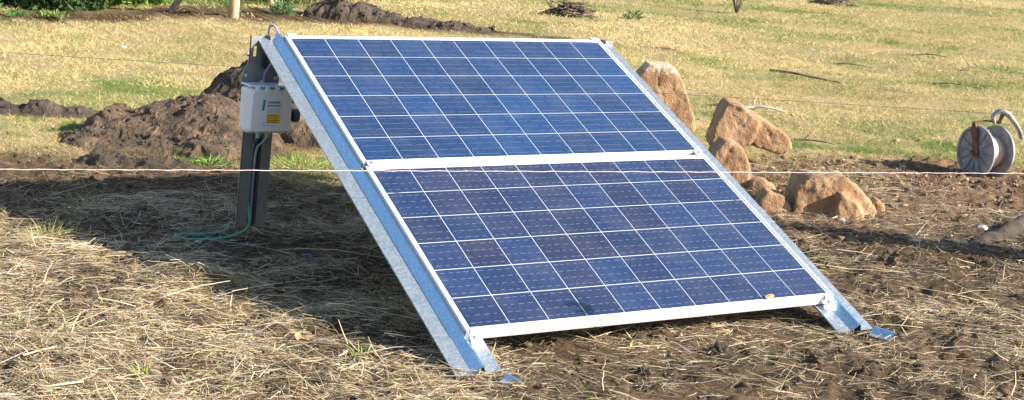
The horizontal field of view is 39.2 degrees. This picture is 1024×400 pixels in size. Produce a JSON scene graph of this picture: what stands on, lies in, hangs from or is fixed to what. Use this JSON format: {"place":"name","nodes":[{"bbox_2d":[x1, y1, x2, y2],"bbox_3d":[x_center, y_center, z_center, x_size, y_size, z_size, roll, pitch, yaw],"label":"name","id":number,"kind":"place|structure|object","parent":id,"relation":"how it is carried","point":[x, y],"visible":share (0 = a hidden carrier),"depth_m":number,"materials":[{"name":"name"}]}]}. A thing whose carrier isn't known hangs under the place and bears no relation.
{"place":"outdoors","nodes":[
{"label":"outdoors","id":0,"kind":"place"},
{"bbox_2d":[281,0,323,3],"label":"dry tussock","id":1,"kind":"object","parent":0,"point":[313,1],"visible":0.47,"depth_m":16.79,"materials":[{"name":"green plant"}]},
{"bbox_2d":[0,0,1023,399],"bbox_3d":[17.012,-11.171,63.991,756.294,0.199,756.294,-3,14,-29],"label":"ground","id":2,"kind":"structure","parent":0,"point":[938,166],"depth_m":6.75,"materials":[{"name":"brown soil"}]},
{"bbox_2d":[4,7,31,16],"bbox_3d":[-4.853,-1.848,14.120,0.270,0.100,0.273,3,12,-7],"label":"weed","id":3,"kind":"object","parent":2,"relation":"on","point":[15,11],"visible":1,"depth_m":14.11,"materials":[{"name":"green plant"}]},
{"bbox_2d":[0,97,98,117],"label":"soil ridge","id":4,"kind":"structure","parent":2,"relation":"on","point":[47,107],"depth_m":8.91,"materials":[{"name":"soil"}]},
{"bbox_2d":[13,216,87,240],"bbox_3d":[-1.962,0.120,6.083,0.258,0.094,0.300,10,14,25],"label":"grass tuft","id":5,"kind":"object","parent":2,"relation":"on","point":[52,231],"visible":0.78,"depth_m":6.10,"materials":[{"name":"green plant"}]},
{"bbox_2d":[34,8,70,17],"bbox_3d":[-4.502,-1.832,14.077,0.321,0.087,0.321,12,15,32],"label":"weed","id":6,"kind":"object","parent":2,"relation":"on","point":[45,12],"visible":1,"depth_m":14.07,"materials":[{"name":"green plant"}]},
{"bbox_2d":[0,0,110,11],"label":"hedge bush","id":7,"kind":"object","parent":2,"relation":"on","point":[77,5],"visible":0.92,"depth_m":14.91,"materials":[{"name":"green plant"}]},
{"bbox_2d":[93,0,173,8],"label":"hedge bush","id":8,"kind":"object","parent":2,"relation":"on","point":[131,2],"visible":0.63,"depth_m":15.75,"materials":[{"name":"green plant"}]},
{"bbox_2d":[72,148,202,171],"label":"soil ridge","id":9,"kind":"structure","parent":2,"relation":"on","point":[99,156],"depth_m":7.59,"materials":[{"name":"brown soil"}]},
{"bbox_2d":[132,361,156,374],"bbox_3d":[-1.165,0.531,4.558,0.094,0.050,0.072,-3,14,-29],"label":"weed","id":10,"kind":"object","parent":2,"relation":"on","point":[146,368],"visible":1,"depth_m":4.57,"materials":[{"name":"green plant"}]},
{"bbox_2d":[59,91,283,159],"bbox_3d":[-1.970,-0.371,8.367,1.656,0.510,1.288,4,12,-1],"label":"soil heap","id":11,"kind":"object","parent":2,"relation":"on","point":[207,125],"visible":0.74,"depth_m":8.15,"materials":[{"name":"brown soil"}]},
{"bbox_2d":[278,113,319,146],"bbox_3d":[-1.204,-0.382,8.741,0.828,0.342,0.552,4,12,-1],"label":"soil heap","id":12,"kind":"object","parent":11,"relation":"on","point":[299,133],"visible":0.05,"depth_m":8.54,"materials":[{"name":"brown soil"}]},
{"bbox_2d":[188,153,233,167],"bbox_3d":[-1.623,-0.214,7.736,0.251,0.068,0.262,-3,14,-29],"label":"weed","id":13,"kind":"object","parent":2,"relation":"on","point":[216,161],"visible":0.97,"depth_m":7.74,"materials":[{"name":"green plant"}]},
{"bbox_2d":[167,0,273,18],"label":"fence corner","id":14,"kind":"object","parent":2,"relation":"on","point":[234,5],"visible":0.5,"depth_m":14.98,"materials":[{"name":"beige wood"}]},
{"bbox_2d":[203,59,296,107],"bbox_3d":[-1.278,-0.638,9.387,1.840,0.538,1.104,4,12,-1],"label":"soil heap","id":15,"kind":"object","parent":2,"relation":"on","point":[226,83],"visible":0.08,"depth_m":9.22,"materials":[{"name":"brown soil"}]},
{"bbox_2d":[273,278,291,292],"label":"soil clod","id":16,"kind":"object","parent":2,"relation":"on","point":[284,285],"visible":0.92,"depth_m":5.49,"materials":[{"name":"brown soil"}]},
{"bbox_2d":[268,0,297,14],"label":"weed","id":17,"kind":"object","parent":2,"relation":"on","point":[284,8],"visible":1,"depth_m":15.61,"materials":[{"name":"green plant"}]},
{"bbox_2d":[269,152,334,176],"bbox_3d":[-1.149,-0.204,7.854,0.551,0.070,0.541,1,13,-14],"label":"grass tuft","id":18,"kind":"object","parent":2,"relation":"on","point":[290,164],"visible":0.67,"depth_m":7.85,"materials":[{"name":"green plant"}]},
{"bbox_2d":[303,0,406,23],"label":"soil heap","id":19,"kind":"object","parent":2,"relation":"on","point":[337,10],"visible":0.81,"depth_m":15.67,"materials":[{"name":"brown soil"}]},
{"bbox_2d":[347,343,371,356],"bbox_3d":[-0.511,0.509,4.854,0.100,0.052,0.080,-3,14,-29],"label":"weed","id":20,"kind":"object","parent":2,"relation":"on","point":[352,353],"visible":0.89,"depth_m":4.87,"materials":[{"name":"green plant"}]},
{"bbox_2d":[395,15,495,31],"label":"soil ridge","id":21,"kind":"structure","parent":2,"relation":"on","point":[422,21],"depth_m":15.52,"materials":[{"name":"brown soil"}]},
{"bbox_2d":[0,52,1015,114],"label":"fence wire","id":22,"kind":"object","parent":2,"relation":"on","point":[655,92],"visible":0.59,"depth_m":8.97,"materials":[{"name":"grey metal"}]},
{"bbox_2d":[0,114,1023,399],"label":"soil crumbs","id":23,"kind":"object","parent":2,"relation":"on","point":[658,326],"visible":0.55,"depth_m":6.27,"materials":[{"name":"brown soil"}]},
{"bbox_2d":[0,147,1023,399],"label":"straw mulch","id":24,"kind":"object","parent":2,"relation":"on","point":[52,335],"visible":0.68,"depth_m":5.27,"materials":[{"name":"beige plant"}]},
{"bbox_2d":[289,331,314,339],"bbox_3d":[-0.721,0.467,4.973,0.093,0.030,0.066,-7,17,-42],"label":"husk","id":25,"kind":"object","parent":24,"relation":"on","point":[297,335],"visible":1,"depth_m":4.96,"materials":[{"name":"beige plant"}]},
{"bbox_2d":[235,24,895,383],"bbox_3d":[0.147,-0.066,5.887,1.942,1.021,2.227,-3,14,-29],"label":"solar rack","id":26,"kind":"object","parent":2,"relation":"on","point":[473,258],"visible":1,"depth_m":5.80,"materials":[{"name":"glass"}]},
{"bbox_2d":[173,133,263,240],"bbox_3d":[-1.258,-0.061,6.234,0.423,0.444,0.146,-8,17,-44],"label":"cable","id":27,"kind":"object","parent":26,"relation":"hanging from","point":[226,229],"visible":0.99,"depth_m":6.24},
{"bbox_2d":[765,294,773,298],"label":"dry leaf","id":28,"kind":"object","parent":26,"relation":"on","point":[768,296],"visible":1,"depth_m":5.51,"materials":[{"name":"yellow plant"}]},
{"bbox_2d":[542,0,599,18],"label":"twig pile","id":29,"kind":"object","parent":2,"relation":"on","point":[572,9],"visible":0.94,"depth_m":18.10,"materials":[{"name":"brown wood"}]},
{"bbox_2d":[634,365,652,378],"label":"soil clod","id":30,"kind":"object","parent":2,"relation":"on","point":[646,370],"visible":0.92,"depth_m":4.87,"materials":[{"name":"soil"}]},
{"bbox_2d":[636,61,695,130],"bbox_3d":[1.077,-0.727,10.159,0.448,0.490,0.436,4,12,-1],"label":"boulder","id":31,"kind":"object","parent":2,"relation":"on","point":[662,79],"visible":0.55,"depth_m":9.97,"materials":[{"name":"brown stone"}]},
{"bbox_2d":[708,340,728,355],"bbox_3d":[0.752,0.543,5.216,0.069,0.063,0.068,-3,14,-29],"label":"soil clod","id":32,"kind":"object","parent":2,"relation":"on","point":[718,347],"visible":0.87,"depth_m":5.21,"materials":[{"name":"soil"}]},
{"bbox_2d":[708,137,750,187],"bbox_3d":[1.258,-0.212,8.358,0.254,0.304,0.319,4,12,0],"label":"boulder","id":33,"kind":"object","parent":2,"relation":"on","point":[729,154],"visible":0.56,"depth_m":8.22,"materials":[{"name":"brown stone"}]},
{"bbox_2d":[704,96,756,110],"bbox_3d":[1.727,-0.759,11.346,0.422,0.083,0.026,6,13,10],"label":"stick","id":34,"kind":"object","parent":2,"relation":"on","point":[717,104],"visible":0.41,"depth_m":11.36,"materials":[{"name":"brown wood"}]},
{"bbox_2d":[705,97,791,154],"bbox_3d":[1.474,-0.414,9.041,0.523,0.419,0.379,3,12,-4],"label":"boulder","id":35,"kind":"object","parent":2,"relation":"on","point":[742,125],"visible":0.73,"depth_m":8.87,"materials":[{"name":"brown stone"}]},
{"bbox_2d":[747,176,775,191],"bbox_3d":[1.421,-0.073,8.225,0.164,0.115,0.164,3,12,-3],"label":"boulder","id":36,"kind":"object","parent":2,"relation":"on","point":[756,183],"visible":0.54,"depth_m":8.15,"materials":[{"name":"brown stone"}]},
{"bbox_2d":[746,97,783,111],"bbox_3d":[1.969,-0.755,11.349,0.382,0.111,0.076,4,12,1],"label":"stick","id":37,"kind":"object","parent":2,"relation":"on","point":[760,106],"visible":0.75,"depth_m":11.33,"materials":[{"name":"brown wood"}]},
{"bbox_2d":[755,187,791,211],"bbox_3d":[1.408,0.017,7.715,0.190,0.145,0.191,5,12,2],"label":"boulder","id":38,"kind":"object","parent":2,"relation":"on","point":[769,198],"visible":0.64,"depth_m":7.64,"materials":[{"name":"brown stone"}]},
{"bbox_2d":[769,69,840,83],"bbox_3d":[2.830,-1.202,13.893,0.780,0.045,0.033,15,16,39],"label":"stick","id":39,"kind":"object","parent":2,"relation":"on","point":[784,71],"visible":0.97,"depth_m":13.93,"materials":[{"name":"brown wood"}]},
{"bbox_2d":[794,128,833,143],"bbox_3d":[2.114,-0.453,10.014,0.278,0.104,0.076,7,13,15],"label":"stick","id":40,"kind":"object","parent":2,"relation":"on","point":[797,139],"visible":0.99,"depth_m":10.00,"materials":[{"name":"brown wood"}]},
{"bbox_2d":[805,353,824,365],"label":"soil clod","id":41,"kind":"object","parent":2,"relation":"on","point":[811,358],"visible":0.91,"depth_m":5.16,"materials":[{"name":"brown soil"}]},
{"bbox_2d":[785,169,875,220],"bbox_3d":[1.715,-0.016,7.749,0.456,0.260,0.424,4,12,-1],"label":"boulder","id":42,"kind":"object","parent":2,"relation":"on","point":[838,194],"visible":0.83,"depth_m":7.62,"materials":[{"name":"brown stone"}]},
{"bbox_2d":[807,0,858,6],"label":"twig pile","id":43,"kind":"object","parent":2,"relation":"on","point":[837,2],"visible":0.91,"depth_m":24.39,"materials":[{"name":"brown wood"}]},
{"bbox_2d":[834,56,872,67],"bbox_3d":[3.640,-1.487,15.298,0.407,0.130,0.130,7,13,13],"label":"stick","id":44,"kind":"object","parent":2,"relation":"on","point":[852,64],"visible":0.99,"depth_m":15.25,"materials":[{"name":"brown wood"}]},
{"bbox_2d":[870,196,884,211],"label":"boulder","id":45,"kind":"object","parent":2,"relation":"on","point":[877,203],"visible":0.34,"depth_m":7.82,"materials":[{"name":"brown stone"}]},
{"bbox_2d":[876,248,901,266],"bbox_3d":[1.779,0.280,6.737,0.121,0.105,0.125,-3,14,-29],"label":"soil clod","id":46,"kind":"object","parent":2,"relation":"on","point":[890,256],"visible":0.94,"depth_m":6.71,"materials":[{"name":"brown soil"}]},
{"bbox_2d":[913,48,947,57],"bbox_3d":[4.883,-1.713,16.768,0.433,0.097,0.094,6,13,9],"label":"stick","id":47,"kind":"object","parent":2,"relation":"on","point":[928,54],"visible":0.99,"depth_m":16.75,"materials":[{"name":"brown wood"}]},
{"bbox_2d":[934,80,983,88],"bbox_3d":[4.430,-1.150,14.226,0.502,0.069,0.058,6,12,7],"label":"stick","id":48,"kind":"object","parent":2,"relation":"on","point":[945,82],"visible":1,"depth_m":14.23,"materials":[{"name":"brown wood"}]},
{"bbox_2d":[960,58,991,71],"bbox_3d":[5.009,-1.474,15.561,0.397,0.160,0.129,1,13,-15],"label":"stick","id":49,"kind":"object","parent":2,"relation":"on","point":[973,67],"visible":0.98,"depth_m":15.51,"materials":[{"name":"brown wood"}]},
{"bbox_2d":[976,225,987,230],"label":"stone","id":50,"kind":"object","parent":2,"relation":"on","point":[981,227],"visible":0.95,"depth_m":7.52,"materials":[{"name":"white stone"}]},
{"bbox_2d":[950,214,1023,252],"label":"log","id":51,"kind":"object","parent":2,"relation":"on","point":[1010,229],"visible":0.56,"depth_m":7.39,"materials":[{"name":"brown wood"}]},
{"bbox_2d":[957,109,1023,177],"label":"wire reel","id":52,"kind":"object","parent":2,"relation":"on","point":[989,150],"visible":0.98,"depth_m":9.13,"materials":[{"name":"grey plastic"}]},
{"bbox_2d":[0,0,1023,225],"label":"pasture grass","id":53,"kind":"structure","parent":0,"point":[708,55],"depth_m":13.98,"materials":[{"name":"plant"}]},
{"bbox_2d":[622,8,643,19],"bbox_3d":[1.538,-2.389,18.408,0.286,0.151,0.303,-6,16,-40],"label":"weed","id":54,"kind":"object","parent":53,"relation":"on","point":[633,14],"visible":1,"depth_m":18.41,"materials":[{"name":"green plant"}]},
{"bbox_2d":[733,0,743,13],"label":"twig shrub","id":55,"kind":"object","parent":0,"point":[737,6],"visible":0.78,"depth_m":20.86,"materials":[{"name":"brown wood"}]},
{"bbox_3d":[3.050,-0.034,6.820,0.252,1.098,0.256,-3,14,-29],"label":"fence post","id":56,"kind":"object","parent":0,"visible":0},
{"bbox_2d":[0,169,1023,173],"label":"fence wire","id":57,"kind":"object","parent":56,"relation":"attached to","point":[462,171],"visible":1,"depth_m":5.39,"materials":[{"name":"silver metal"}]}
]}

